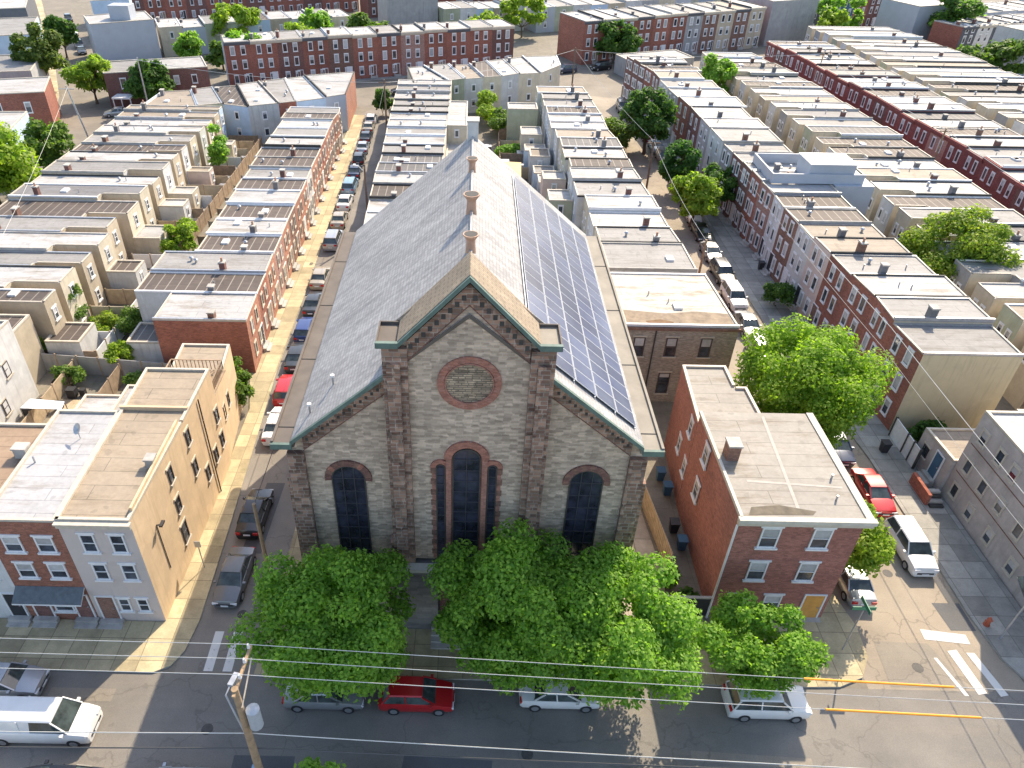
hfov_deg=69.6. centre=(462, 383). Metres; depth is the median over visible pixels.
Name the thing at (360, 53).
window
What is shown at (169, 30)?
row house
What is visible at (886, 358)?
window
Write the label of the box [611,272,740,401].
brick building
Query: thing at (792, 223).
window
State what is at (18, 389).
row house
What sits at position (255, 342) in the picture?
window
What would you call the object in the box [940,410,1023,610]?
stucco building
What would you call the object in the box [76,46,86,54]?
parked car
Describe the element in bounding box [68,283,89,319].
climbing ivy
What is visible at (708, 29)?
row house
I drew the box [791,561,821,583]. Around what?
window
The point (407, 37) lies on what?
window
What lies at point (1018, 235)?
row house
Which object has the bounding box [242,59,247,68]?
window
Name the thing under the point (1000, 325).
window
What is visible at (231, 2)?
row house
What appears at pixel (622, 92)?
door
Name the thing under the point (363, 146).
parked car
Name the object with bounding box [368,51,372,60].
window
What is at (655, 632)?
street tree
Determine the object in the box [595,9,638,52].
row house
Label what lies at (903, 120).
window
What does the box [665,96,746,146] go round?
row house
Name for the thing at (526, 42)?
ground
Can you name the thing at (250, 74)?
door
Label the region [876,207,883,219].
window
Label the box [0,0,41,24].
row house
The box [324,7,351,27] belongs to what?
row house
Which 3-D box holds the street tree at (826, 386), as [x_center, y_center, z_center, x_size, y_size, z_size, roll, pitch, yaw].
[26.652,0.465,57.477,12.146,11.797,11.340,1,36,0]
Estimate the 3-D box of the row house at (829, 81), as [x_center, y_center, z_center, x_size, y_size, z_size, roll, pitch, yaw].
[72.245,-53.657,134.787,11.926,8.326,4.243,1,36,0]
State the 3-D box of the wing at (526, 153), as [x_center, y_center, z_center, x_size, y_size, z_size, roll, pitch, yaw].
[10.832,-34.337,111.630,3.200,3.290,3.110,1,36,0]
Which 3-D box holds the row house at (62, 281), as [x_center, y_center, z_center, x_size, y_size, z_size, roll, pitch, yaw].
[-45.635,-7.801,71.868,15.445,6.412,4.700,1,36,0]
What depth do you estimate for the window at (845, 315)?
69.44 m
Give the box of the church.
[269,116,664,649]
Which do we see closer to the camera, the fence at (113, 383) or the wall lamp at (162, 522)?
the wall lamp at (162, 522)
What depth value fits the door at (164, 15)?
198.54 m
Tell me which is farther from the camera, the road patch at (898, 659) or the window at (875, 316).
the window at (875, 316)
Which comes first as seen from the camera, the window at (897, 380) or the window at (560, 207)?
the window at (897, 380)
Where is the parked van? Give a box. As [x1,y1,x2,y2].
[0,696,102,746]
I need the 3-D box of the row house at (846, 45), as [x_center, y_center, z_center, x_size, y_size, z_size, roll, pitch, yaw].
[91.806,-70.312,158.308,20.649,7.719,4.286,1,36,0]
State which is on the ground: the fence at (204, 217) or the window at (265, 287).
the fence at (204, 217)
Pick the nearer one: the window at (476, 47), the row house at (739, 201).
the row house at (739, 201)
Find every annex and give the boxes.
[664,365,760,505]
[911,427,975,490]
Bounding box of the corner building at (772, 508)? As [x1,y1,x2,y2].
[677,411,878,621]
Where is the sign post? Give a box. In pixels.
[194,541,204,567]
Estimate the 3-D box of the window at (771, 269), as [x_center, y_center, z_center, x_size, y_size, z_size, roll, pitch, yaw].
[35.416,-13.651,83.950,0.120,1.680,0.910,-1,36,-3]
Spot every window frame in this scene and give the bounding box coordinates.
[332,468,371,553]
[436,467,445,557]
[452,451,480,551]
[484,468,496,548]
[561,473,602,558]
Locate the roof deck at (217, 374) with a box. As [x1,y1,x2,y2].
[166,359,225,391]
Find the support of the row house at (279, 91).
on the ground
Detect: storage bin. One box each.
[21,408,30,415]
[64,386,78,397]
[78,387,86,395]
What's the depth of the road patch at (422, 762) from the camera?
39.66 m
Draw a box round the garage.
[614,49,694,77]
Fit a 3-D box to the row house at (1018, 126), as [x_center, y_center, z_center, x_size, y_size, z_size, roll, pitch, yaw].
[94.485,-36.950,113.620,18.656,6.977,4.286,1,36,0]
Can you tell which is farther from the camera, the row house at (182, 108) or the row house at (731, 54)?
the row house at (731, 54)
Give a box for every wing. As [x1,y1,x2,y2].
[44,322,100,356]
[75,394,120,409]
[106,260,147,289]
[111,384,134,409]
[126,322,163,362]
[133,224,169,254]
[158,198,192,220]
[168,186,202,207]
[187,166,215,184]
[225,140,237,156]
[446,143,461,155]
[447,101,467,142]
[506,102,537,140]
[519,126,541,150]
[523,144,545,166]
[528,148,550,182]
[531,165,554,189]
[536,174,540,192]
[540,170,565,198]
[546,189,572,220]
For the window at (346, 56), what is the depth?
150.47 m
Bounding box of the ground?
[16,0,1023,688]
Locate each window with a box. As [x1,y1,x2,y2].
[0,360,13,380]
[0,397,13,418]
[0,534,28,554]
[11,561,41,579]
[23,102,32,113]
[30,535,60,554]
[43,561,72,580]
[51,303,61,321]
[54,606,77,613]
[69,281,78,298]
[75,532,102,554]
[87,263,95,279]
[88,562,113,581]
[95,286,103,302]
[104,245,112,261]
[105,533,131,555]
[112,229,119,244]
[114,596,135,613]
[117,562,141,582]
[119,77,125,88]
[133,212,139,226]
[133,597,153,613]
[140,270,144,280]
[145,197,150,211]
[148,0,152,7]
[156,185,162,198]
[165,461,176,486]
[167,173,172,185]
[173,75,180,84]
[174,491,184,515]
[176,162,181,174]
[179,516,191,546]
[183,424,193,448]
[184,153,189,165]
[191,74,197,83]
[191,454,200,477]
[193,144,197,155]
[204,460,213,482]
[213,403,221,425]
[213,442,220,464]
[219,427,226,448]
[222,401,228,421]
[226,388,231,408]
[229,46,235,55]
[231,60,237,69]
[234,75,239,84]
[234,111,239,119]
[237,127,241,134]
[240,45,245,54]
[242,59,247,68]
[250,316,254,334]
[254,305,259,322]
[254,338,258,356]
[256,44,261,53]
[258,58,263,67]
[258,327,262,344]
[260,73,265,80]
[260,291,264,308]
[262,111,267,119]
[263,282,267,299]
[264,127,269,136]
[264,312,268,329]
[266,44,271,53]
[267,304,271,320]
[268,58,273,67]
[268,270,272,287]
[272,263,275,279]
[272,291,275,307]
[275,283,278,299]
[276,252,280,267]
[279,272,283,287]
[280,244,283,260]
[282,43,287,52]
[284,57,289,66]
[284,234,287,249]
[285,71,290,77]
[286,229,289,243]
[287,254,290,269]
[290,220,293,234]
[292,42,297,51]
[293,214,296,228]
[293,239,296,253]
[294,56,299,65]
[297,205,300,219]
[307,41,312,50]
[309,55,314,64]
[318,41,322,49]
[319,54,324,63]
[333,40,337,49]
[334,54,339,62]
[343,39,347,48]
[344,53,348,62]
[357,38,362,47]
[358,52,363,61]
[359,66,363,74]
[367,38,371,46]
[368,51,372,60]
[369,65,373,74]
[382,37,386,46]
[382,50,387,59]
[383,64,387,73]
[391,36,395,45]
[392,50,396,58]
[406,35,410,44]
[406,49,410,57]
[415,35,419,43]
[415,48,419,57]
[429,34,433,43]
[429,47,433,56]
[438,33,442,42]
[438,47,442,55]
[452,33,456,41]
[452,46,455,54]
[454,85,458,93]
[454,129,458,137]
[461,32,465,41]
[461,45,464,54]
[471,84,475,91]
[471,99,475,106]
[474,31,478,40]
[474,45,478,53]
[483,31,487,39]
[483,44,487,52]
[490,82,493,90]
[496,43,500,51]
[497,30,500,38]
[505,29,509,38]
[505,43,508,51]
[508,80,511,88]
[526,93,530,100]
[527,79,531,86]
[529,138,533,143]
[551,183,556,188]
[558,205,563,213]
[584,52,588,60]
[586,38,590,46]
[587,25,591,33]
[633,335,647,357]
[639,21,643,29]
[644,33,648,41]
[646,20,650,28]
[653,371,671,394]
[654,32,658,40]
[656,19,660,27]
[661,336,679,358]
[663,19,667,27]
[673,18,677,26]
[675,431,682,455]
[677,30,681,38]
[679,454,687,479]
[683,106,686,118]
[686,413,694,440]
[687,29,691,37]
[689,17,693,25]
[690,475,700,504]
[696,337,714,358]
[699,439,710,470]
[703,28,707,36]
[703,128,707,141]
[706,153,709,165]
[709,136,713,149]
[714,141,718,155]
[721,14,725,22]
[721,149,725,162]
[724,152,729,166]
[726,200,730,214]
[731,158,735,172]
[731,206,736,220]
[734,162,740,176]
[734,210,739,224]
[736,187,741,201]
[739,191,744,205]
[739,217,744,231]
[740,168,745,182]
[742,221,747,235]
[742,560,771,582]
[743,172,749,186]
[744,197,749,212]
[747,201,753,216]
[748,229,754,243]
[749,177,754,192]
[752,181,758,196]
[753,208,759,223]
[753,233,759,248]
[754,526,784,549]
[758,213,765,228]
[759,188,765,203]
[760,242,765,257]
[763,247,769,261]
[763,593,785,606]
[764,193,770,208]
[765,221,771,236]
[769,226,775,242]
[769,256,776,272]
[771,200,777,216]
[774,206,780,222]
[774,262,781,278]
[775,235,782,251]
[781,214,788,231]
[781,241,788,257]
[784,272,789,282]
[787,220,794,237]
[789,251,796,267]
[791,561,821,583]
[794,257,802,274]
[795,229,803,246]
[796,290,804,306]
[801,235,809,253]
[802,296,810,314]
[803,267,811,285]
[805,527,836,551]
[809,274,818,292]
[810,245,818,263]
[812,310,820,326]
[816,252,825,270]
[819,286,828,304]
[820,318,828,330]
[824,76,829,87]
[827,263,836,282]
[827,295,836,313]
[828,79,833,89]
[835,82,840,93]
[835,272,844,291]
[839,308,849,327]
[840,85,845,96]
[847,89,852,100]
[847,285,858,304]
[848,318,858,335]
[853,92,857,102]
[856,294,867,314]
[860,96,865,107]
[860,332,870,352]
[866,98,871,110]
[868,197,873,209]
[868,341,877,362]
[869,308,879,328]
[873,103,879,114]
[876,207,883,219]
[876,317,887,338]
[878,106,884,117]
[879,396,891,417]
[881,211,887,224]
[882,358,890,374]
[885,110,891,122]
[889,333,902,355]
[890,113,896,125]
[890,371,903,392]
[891,222,898,235]
[896,226,903,239]
[898,118,904,130]
[901,346,914,368]
[904,121,910,134]
[913,127,920,139]
[919,130,926,143]
[920,441,931,460]
[928,136,936,149]
[935,139,943,153]
[945,145,953,159]
[947,480,961,500]
[952,149,961,163]
[960,456,974,477]
[961,501,975,522]
[963,155,971,169]
[969,160,978,174]
[974,476,989,498]
[975,427,991,449]
[979,524,995,547]
[980,166,988,181]
[986,171,995,185]
[991,446,1008,469]
[991,494,1007,517]
[996,178,1006,193]
[996,321,1004,332]
[1001,555,1019,578]
[1003,183,1013,198]
[1003,328,1011,339]
[1004,462,1022,485]
[1008,519,1023,542]
[1015,190,1023,206]
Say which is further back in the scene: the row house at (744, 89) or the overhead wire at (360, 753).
the row house at (744, 89)
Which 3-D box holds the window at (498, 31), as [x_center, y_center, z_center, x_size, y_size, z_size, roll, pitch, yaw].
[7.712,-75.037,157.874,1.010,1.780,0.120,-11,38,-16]
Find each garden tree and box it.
[41,14,79,57]
[122,58,176,99]
[171,30,205,56]
[204,40,224,70]
[209,2,261,36]
[223,29,261,39]
[284,21,313,30]
[298,6,334,28]
[345,12,388,26]
[466,9,501,19]
[499,0,548,37]
[592,19,643,63]
[700,52,739,92]
[816,0,866,26]
[816,8,849,25]
[897,203,1023,279]
[927,0,987,26]
[948,0,986,18]
[951,43,994,62]
[981,38,1023,75]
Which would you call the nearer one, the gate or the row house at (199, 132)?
the gate
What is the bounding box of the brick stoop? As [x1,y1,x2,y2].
[909,472,943,507]
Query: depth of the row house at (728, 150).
97.25 m
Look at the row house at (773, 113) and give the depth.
118.97 m
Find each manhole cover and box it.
[201,724,212,734]
[237,610,247,617]
[521,748,532,759]
[882,569,892,576]
[912,663,923,672]
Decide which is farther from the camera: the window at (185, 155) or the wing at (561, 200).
the window at (185, 155)
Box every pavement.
[0,115,364,672]
[30,0,58,152]
[254,528,867,687]
[355,75,406,81]
[654,135,1023,679]
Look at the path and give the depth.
52.24 m
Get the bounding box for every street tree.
[0,121,41,204]
[8,22,70,74]
[20,117,76,168]
[58,53,111,103]
[225,542,415,704]
[294,756,345,767]
[371,88,393,113]
[422,517,594,695]
[509,540,706,713]
[618,86,678,153]
[657,138,701,181]
[668,171,723,227]
[689,588,833,699]
[701,161,738,215]
[733,312,900,449]
[845,498,897,577]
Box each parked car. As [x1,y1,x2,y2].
[0,660,49,695]
[26,760,101,767]
[64,13,72,21]
[74,38,83,48]
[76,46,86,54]
[103,106,124,117]
[159,762,205,767]
[212,546,255,607]
[235,489,273,539]
[261,407,281,445]
[272,374,292,406]
[281,678,365,713]
[284,342,303,372]
[293,317,312,341]
[302,291,321,316]
[309,266,330,289]
[323,229,342,250]
[330,211,347,228]
[336,194,353,210]
[341,177,358,194]
[347,165,362,178]
[352,152,365,165]
[356,141,369,153]
[359,131,372,142]
[362,121,374,132]
[365,113,376,124]
[378,674,454,715]
[390,87,396,94]
[519,674,600,712]
[560,63,576,73]
[590,60,611,71]
[616,98,627,112]
[648,139,663,152]
[655,146,665,163]
[682,207,701,222]
[690,222,711,241]
[699,241,722,262]
[709,257,734,284]
[720,280,748,310]
[721,678,812,722]
[733,311,760,336]
[746,333,765,355]
[828,432,855,466]
[837,566,876,607]
[850,468,896,516]
[883,515,938,576]
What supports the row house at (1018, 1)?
on the ground
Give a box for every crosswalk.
[203,631,241,671]
[920,629,1007,696]
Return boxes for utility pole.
[58,86,88,137]
[133,57,147,100]
[225,643,263,767]
[252,503,270,572]
[353,164,367,210]
[378,79,389,129]
[571,47,577,85]
[646,139,660,188]
[698,239,706,272]
[934,128,951,159]
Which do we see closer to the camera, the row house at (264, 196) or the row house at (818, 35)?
the row house at (264, 196)
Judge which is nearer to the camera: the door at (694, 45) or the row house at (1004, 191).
the row house at (1004, 191)
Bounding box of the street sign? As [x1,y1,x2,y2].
[842,595,876,649]
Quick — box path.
[622,510,664,616]
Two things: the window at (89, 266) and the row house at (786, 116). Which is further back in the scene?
the row house at (786, 116)
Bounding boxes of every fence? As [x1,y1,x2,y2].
[21,359,74,422]
[40,353,171,375]
[83,350,96,357]
[89,305,127,317]
[95,299,138,357]
[96,363,122,393]
[98,330,110,342]
[104,288,135,304]
[131,253,161,267]
[157,220,178,226]
[174,205,210,250]
[186,184,220,196]
[191,208,203,217]
[197,235,205,245]
[200,195,212,207]
[203,165,235,175]
[208,136,262,217]
[212,157,241,166]
[215,175,227,184]
[227,134,258,143]
[236,140,253,150]
[237,148,248,156]
[499,129,506,138]
[500,140,518,145]
[501,152,516,161]
[521,167,528,178]
[641,487,672,566]
[888,417,922,468]
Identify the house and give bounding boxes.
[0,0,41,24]
[0,17,42,54]
[0,54,49,78]
[0,76,61,125]
[0,111,30,152]
[0,199,144,259]
[0,215,127,259]
[0,231,116,296]
[0,250,107,314]
[0,264,91,321]
[0,288,66,353]
[0,314,46,384]
[0,320,38,422]
[0,409,119,628]
[0,422,46,627]
[8,182,157,224]
[30,174,164,223]
[40,160,174,197]
[52,367,230,629]
[57,151,185,185]
[70,143,190,184]
[81,133,201,165]
[93,122,211,165]
[103,59,146,107]
[108,118,214,145]
[114,111,222,136]
[123,100,227,137]
[132,0,144,10]
[134,271,280,339]
[140,88,196,106]
[143,0,167,22]
[148,56,210,90]
[150,251,287,317]
[152,291,272,372]
[154,17,182,56]
[164,0,188,19]
[170,343,242,456]
[178,18,209,53]
[185,0,207,18]
[191,86,227,136]
[194,234,294,297]
[198,15,227,53]
[205,218,300,277]
[206,0,226,14]
[212,85,252,135]
[217,204,306,261]
[220,33,255,85]
[225,189,312,246]
[226,0,246,11]
[227,17,249,30]
[233,177,316,230]
[236,81,280,143]
[243,168,320,218]
[246,0,266,11]
[249,12,270,32]
[249,32,280,80]
[249,156,325,206]
[254,145,329,194]
[258,78,296,116]
[261,9,290,30]
[263,136,333,183]
[266,0,285,11]
[270,127,336,173]
[271,29,305,77]
[277,119,340,163]
[280,112,345,154]
[284,10,305,25]
[285,0,304,10]
[285,76,325,106]
[287,106,346,145]
[296,29,329,74]
[301,8,331,21]
[304,0,322,8]
[304,71,356,131]
[320,26,354,72]
[322,0,340,9]
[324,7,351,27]
[341,0,358,11]
[347,26,378,78]
[360,0,377,17]
[363,211,379,224]
[367,199,393,210]
[368,25,401,76]
[369,184,411,198]
[373,172,424,183]
[375,162,436,172]
[379,154,443,162]
[382,144,444,157]
[383,135,445,156]
[386,127,446,148]
[387,118,446,127]
[390,105,448,112]
[390,113,447,121]
[391,23,424,75]
[393,99,449,105]
[394,91,450,100]
[396,85,450,92]
[397,79,451,100]
[407,66,445,82]
[414,22,447,64]
[424,62,464,100]
[438,1,459,21]
[438,21,470,63]
[446,1,476,20]
[448,61,482,112]
[459,19,492,62]
[464,1,492,17]
[469,61,500,108]
[478,1,507,17]
[481,19,514,59]
[485,59,518,109]
[493,0,524,30]
[504,56,539,102]
[522,55,560,85]
[524,2,554,32]
[535,84,586,125]
[539,91,591,125]
[541,99,595,143]
[543,106,601,143]
[544,0,572,31]
[545,114,604,147]
[547,121,607,165]
[552,128,615,170]
[557,11,603,64]
[557,136,622,170]
[560,0,590,10]
[560,147,627,188]
[566,157,633,188]
[567,167,641,192]
[571,180,649,228]
[573,0,607,9]
[578,9,620,61]
[580,194,661,233]
[586,211,669,235]
[594,226,682,270]
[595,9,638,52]
[599,0,625,8]
[601,242,697,272]
[611,7,655,51]
[617,55,677,99]
[620,0,642,7]
[627,0,658,5]
[628,6,671,50]
[628,55,686,102]
[636,61,693,90]
[642,66,701,114]
[644,4,688,50]
[644,70,704,117]
[647,0,674,4]
[658,79,719,93]
[661,4,704,53]
[665,87,729,143]
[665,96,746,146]
[675,0,690,3]
[676,3,720,53]
[676,106,751,158]
[693,2,736,51]
[695,117,768,173]
[699,52,762,69]
[701,127,783,174]
[706,0,751,49]
[716,62,785,85]
[717,140,792,200]
[718,57,768,61]
[718,152,753,217]
[720,64,798,91]
[721,0,766,48]
[723,161,796,227]
[728,75,808,96]
[731,170,798,238]
[737,81,822,105]
[739,181,841,252]
[746,88,833,117]
[751,194,855,267]
[752,152,874,215]
[754,95,841,123]
[759,208,871,282]
[764,40,833,61]
[765,101,858,133]
[773,45,839,66]
[773,223,884,288]
[775,108,872,144]
[783,47,854,70]
[785,118,881,152]
[785,236,912,318]
[793,52,862,77]
[797,125,902,153]
[802,59,876,81]
[803,254,937,335]
[804,26,899,41]
[811,137,917,158]
[812,64,886,86]
[813,0,820,25]
[813,30,903,41]
[822,32,922,43]
[822,69,901,93]
[826,146,934,159]
[829,273,968,362]
[831,38,931,47]
[832,77,909,101]
[840,0,853,17]
[840,40,947,50]
[844,81,928,108]
[849,46,960,55]
[851,0,869,26]
[851,158,945,180]
[856,167,971,195]
[856,296,995,375]
[857,89,942,116]
[859,51,972,61]
[862,0,881,26]
[865,180,991,223]
[869,55,986,65]
[869,323,1023,430]
[870,95,955,124]
[873,195,1007,236]
[879,61,998,69]
[882,101,975,130]
[888,207,1023,240]
[891,67,1004,76]
[895,112,986,141]
[901,70,1023,84]
[908,119,1005,150]
[913,76,1023,91]
[915,224,1023,249]
[924,126,1023,162]
[926,83,1023,94]
[927,19,980,49]
[928,241,1023,274]
[939,91,1023,101]
[940,137,1023,170]
[950,259,1023,297]
[956,96,1023,109]
[958,148,1023,182]
[960,17,995,51]
[968,17,1010,44]
[970,282,1023,324]
[974,156,1023,193]
[975,103,1023,120]
[980,15,1023,23]
[983,2,1023,13]
[983,4,1017,14]
[986,9,1001,15]
[991,170,1023,207]
[993,303,1023,351]
[994,14,1023,20]
[994,112,1023,129]
[995,0,1023,7]
[1003,346,1023,409]
[1008,0,1023,3]
[1008,182,1023,215]
[1011,119,1023,135]
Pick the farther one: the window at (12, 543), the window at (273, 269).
the window at (273, 269)
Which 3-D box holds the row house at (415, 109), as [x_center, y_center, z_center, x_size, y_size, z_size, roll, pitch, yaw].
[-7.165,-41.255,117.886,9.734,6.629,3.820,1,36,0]
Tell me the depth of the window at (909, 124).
113.00 m
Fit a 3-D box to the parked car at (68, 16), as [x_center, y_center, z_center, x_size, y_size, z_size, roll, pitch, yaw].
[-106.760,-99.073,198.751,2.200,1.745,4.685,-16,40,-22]
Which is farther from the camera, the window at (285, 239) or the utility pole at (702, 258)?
the window at (285, 239)
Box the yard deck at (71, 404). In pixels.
[47,400,79,422]
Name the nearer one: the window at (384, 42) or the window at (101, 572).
the window at (101, 572)
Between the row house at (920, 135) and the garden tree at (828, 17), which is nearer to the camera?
the row house at (920, 135)
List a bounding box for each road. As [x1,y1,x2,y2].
[0,0,107,203]
[0,671,1023,767]
[72,46,766,125]
[174,109,389,675]
[590,96,1023,691]
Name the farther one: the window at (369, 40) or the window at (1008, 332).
the window at (369, 40)
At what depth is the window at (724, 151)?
98.29 m
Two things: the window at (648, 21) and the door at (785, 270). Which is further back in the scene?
the window at (648, 21)
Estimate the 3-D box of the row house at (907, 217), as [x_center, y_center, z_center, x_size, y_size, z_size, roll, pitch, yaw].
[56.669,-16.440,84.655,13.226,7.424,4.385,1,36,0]
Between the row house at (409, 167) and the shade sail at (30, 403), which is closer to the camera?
the shade sail at (30, 403)
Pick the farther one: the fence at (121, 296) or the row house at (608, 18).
the row house at (608, 18)
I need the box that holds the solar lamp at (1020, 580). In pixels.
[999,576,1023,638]
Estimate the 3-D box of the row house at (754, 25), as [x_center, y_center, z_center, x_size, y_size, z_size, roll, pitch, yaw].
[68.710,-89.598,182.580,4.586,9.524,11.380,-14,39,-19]
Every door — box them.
[0,592,29,615]
[32,606,56,615]
[75,594,96,616]
[93,595,121,618]
[160,11,165,18]
[181,10,186,18]
[246,73,253,81]
[260,322,265,347]
[269,300,273,324]
[272,71,278,78]
[276,280,280,302]
[284,261,288,283]
[290,246,294,267]
[297,70,303,76]
[297,230,300,250]
[303,216,306,235]
[309,203,311,222]
[339,134,341,149]
[353,1,357,9]
[371,65,376,75]
[394,63,399,73]
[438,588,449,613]
[593,52,597,61]
[621,85,624,97]
[670,131,674,143]
[692,42,697,51]
[708,40,712,49]
[723,39,728,48]
[729,202,735,221]
[737,213,743,231]
[745,223,753,242]
[753,36,758,45]
[758,236,764,256]
[766,251,774,272]
[780,266,788,281]
[792,284,802,306]
[799,594,827,617]
[808,302,818,323]
[926,449,944,479]
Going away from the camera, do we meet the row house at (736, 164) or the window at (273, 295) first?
the window at (273, 295)
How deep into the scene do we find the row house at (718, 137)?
101.11 m
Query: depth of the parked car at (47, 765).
38.09 m
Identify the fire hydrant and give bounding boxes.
[983,617,992,626]
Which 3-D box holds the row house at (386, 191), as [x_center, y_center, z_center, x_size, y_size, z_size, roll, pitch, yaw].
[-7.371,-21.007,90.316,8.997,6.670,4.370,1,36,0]
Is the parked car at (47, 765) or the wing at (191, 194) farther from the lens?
the wing at (191, 194)
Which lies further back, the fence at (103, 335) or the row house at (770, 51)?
the row house at (770, 51)
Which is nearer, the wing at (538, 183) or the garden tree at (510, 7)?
the wing at (538, 183)
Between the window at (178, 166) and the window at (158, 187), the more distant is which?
the window at (178, 166)
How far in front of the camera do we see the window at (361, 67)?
152.86 m
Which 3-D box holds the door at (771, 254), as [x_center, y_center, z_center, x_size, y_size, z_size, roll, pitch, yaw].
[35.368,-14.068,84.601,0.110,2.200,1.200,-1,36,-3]
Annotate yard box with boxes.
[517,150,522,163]
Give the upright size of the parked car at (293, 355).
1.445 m
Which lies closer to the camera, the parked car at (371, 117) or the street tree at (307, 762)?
the street tree at (307, 762)
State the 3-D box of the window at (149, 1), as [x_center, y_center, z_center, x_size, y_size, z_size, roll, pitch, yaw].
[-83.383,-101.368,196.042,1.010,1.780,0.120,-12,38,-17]
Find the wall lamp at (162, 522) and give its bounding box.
[156,520,170,567]
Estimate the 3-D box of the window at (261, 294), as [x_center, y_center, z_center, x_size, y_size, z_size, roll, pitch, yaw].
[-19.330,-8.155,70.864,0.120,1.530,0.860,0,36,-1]
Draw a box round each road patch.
[47,687,115,701]
[231,755,294,767]
[243,483,284,553]
[402,756,491,767]
[691,751,812,767]
[874,641,966,687]
[896,513,957,609]
[932,603,975,630]
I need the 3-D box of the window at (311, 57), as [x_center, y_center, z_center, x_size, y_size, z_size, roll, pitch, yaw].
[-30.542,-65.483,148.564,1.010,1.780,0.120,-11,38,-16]
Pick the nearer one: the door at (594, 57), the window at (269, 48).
the window at (269, 48)
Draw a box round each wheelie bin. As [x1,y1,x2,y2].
[656,466,666,480]
[662,481,673,495]
[669,517,680,532]
[676,534,688,549]
[758,260,765,269]
[879,439,892,452]
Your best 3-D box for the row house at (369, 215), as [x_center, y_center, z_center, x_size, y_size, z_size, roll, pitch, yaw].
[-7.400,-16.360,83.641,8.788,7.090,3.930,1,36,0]
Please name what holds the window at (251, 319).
in the row house at (179, 318)
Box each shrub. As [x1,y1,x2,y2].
[39,336,46,350]
[50,364,86,385]
[87,309,118,330]
[102,339,134,363]
[114,305,142,334]
[121,369,142,384]
[159,217,198,252]
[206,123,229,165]
[232,356,242,371]
[235,369,254,405]
[475,89,497,122]
[487,106,506,130]
[494,143,519,155]
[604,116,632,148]
[656,565,682,588]
[677,586,699,595]
[761,281,796,306]
[906,417,947,441]
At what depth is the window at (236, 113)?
117.99 m
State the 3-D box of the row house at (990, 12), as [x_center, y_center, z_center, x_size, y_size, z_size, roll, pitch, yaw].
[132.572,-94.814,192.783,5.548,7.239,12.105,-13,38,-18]
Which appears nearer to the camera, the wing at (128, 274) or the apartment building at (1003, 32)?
the wing at (128, 274)
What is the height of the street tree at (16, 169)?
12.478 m
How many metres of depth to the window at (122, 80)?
133.26 m
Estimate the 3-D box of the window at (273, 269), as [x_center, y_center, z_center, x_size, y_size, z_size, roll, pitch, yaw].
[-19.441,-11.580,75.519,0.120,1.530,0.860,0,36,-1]
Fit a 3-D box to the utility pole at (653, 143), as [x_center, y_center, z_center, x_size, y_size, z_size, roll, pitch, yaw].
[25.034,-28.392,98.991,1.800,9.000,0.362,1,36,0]
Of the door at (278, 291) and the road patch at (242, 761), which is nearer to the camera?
the road patch at (242, 761)
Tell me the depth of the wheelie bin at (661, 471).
57.00 m
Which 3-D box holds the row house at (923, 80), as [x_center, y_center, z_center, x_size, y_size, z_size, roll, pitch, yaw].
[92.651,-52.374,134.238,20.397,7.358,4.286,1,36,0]
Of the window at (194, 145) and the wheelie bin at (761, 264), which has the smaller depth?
the wheelie bin at (761, 264)
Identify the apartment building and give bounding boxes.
[83,3,161,60]
[90,0,131,13]
[377,0,437,24]
[747,0,818,45]
[874,0,948,40]
[991,23,1023,76]
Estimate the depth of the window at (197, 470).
50.70 m
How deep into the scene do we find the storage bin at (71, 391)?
64.77 m
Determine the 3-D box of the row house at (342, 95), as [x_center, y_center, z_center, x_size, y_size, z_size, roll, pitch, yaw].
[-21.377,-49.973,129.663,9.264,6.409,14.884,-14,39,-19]
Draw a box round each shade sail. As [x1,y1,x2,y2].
[20,398,67,417]
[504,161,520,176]
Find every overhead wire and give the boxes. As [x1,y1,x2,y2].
[0,89,66,239]
[0,652,1023,704]
[0,731,851,767]
[0,746,718,767]
[1,668,1022,719]
[2,638,1023,690]
[140,50,822,82]
[254,83,384,502]
[579,55,705,239]
[740,170,1023,529]
[743,156,1023,493]
[826,55,1023,184]
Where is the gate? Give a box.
[669,595,711,615]
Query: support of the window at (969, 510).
in the stucco building at (989, 523)
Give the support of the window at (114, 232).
in the row house at (109, 225)
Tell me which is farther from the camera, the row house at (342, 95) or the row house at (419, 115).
the row house at (342, 95)

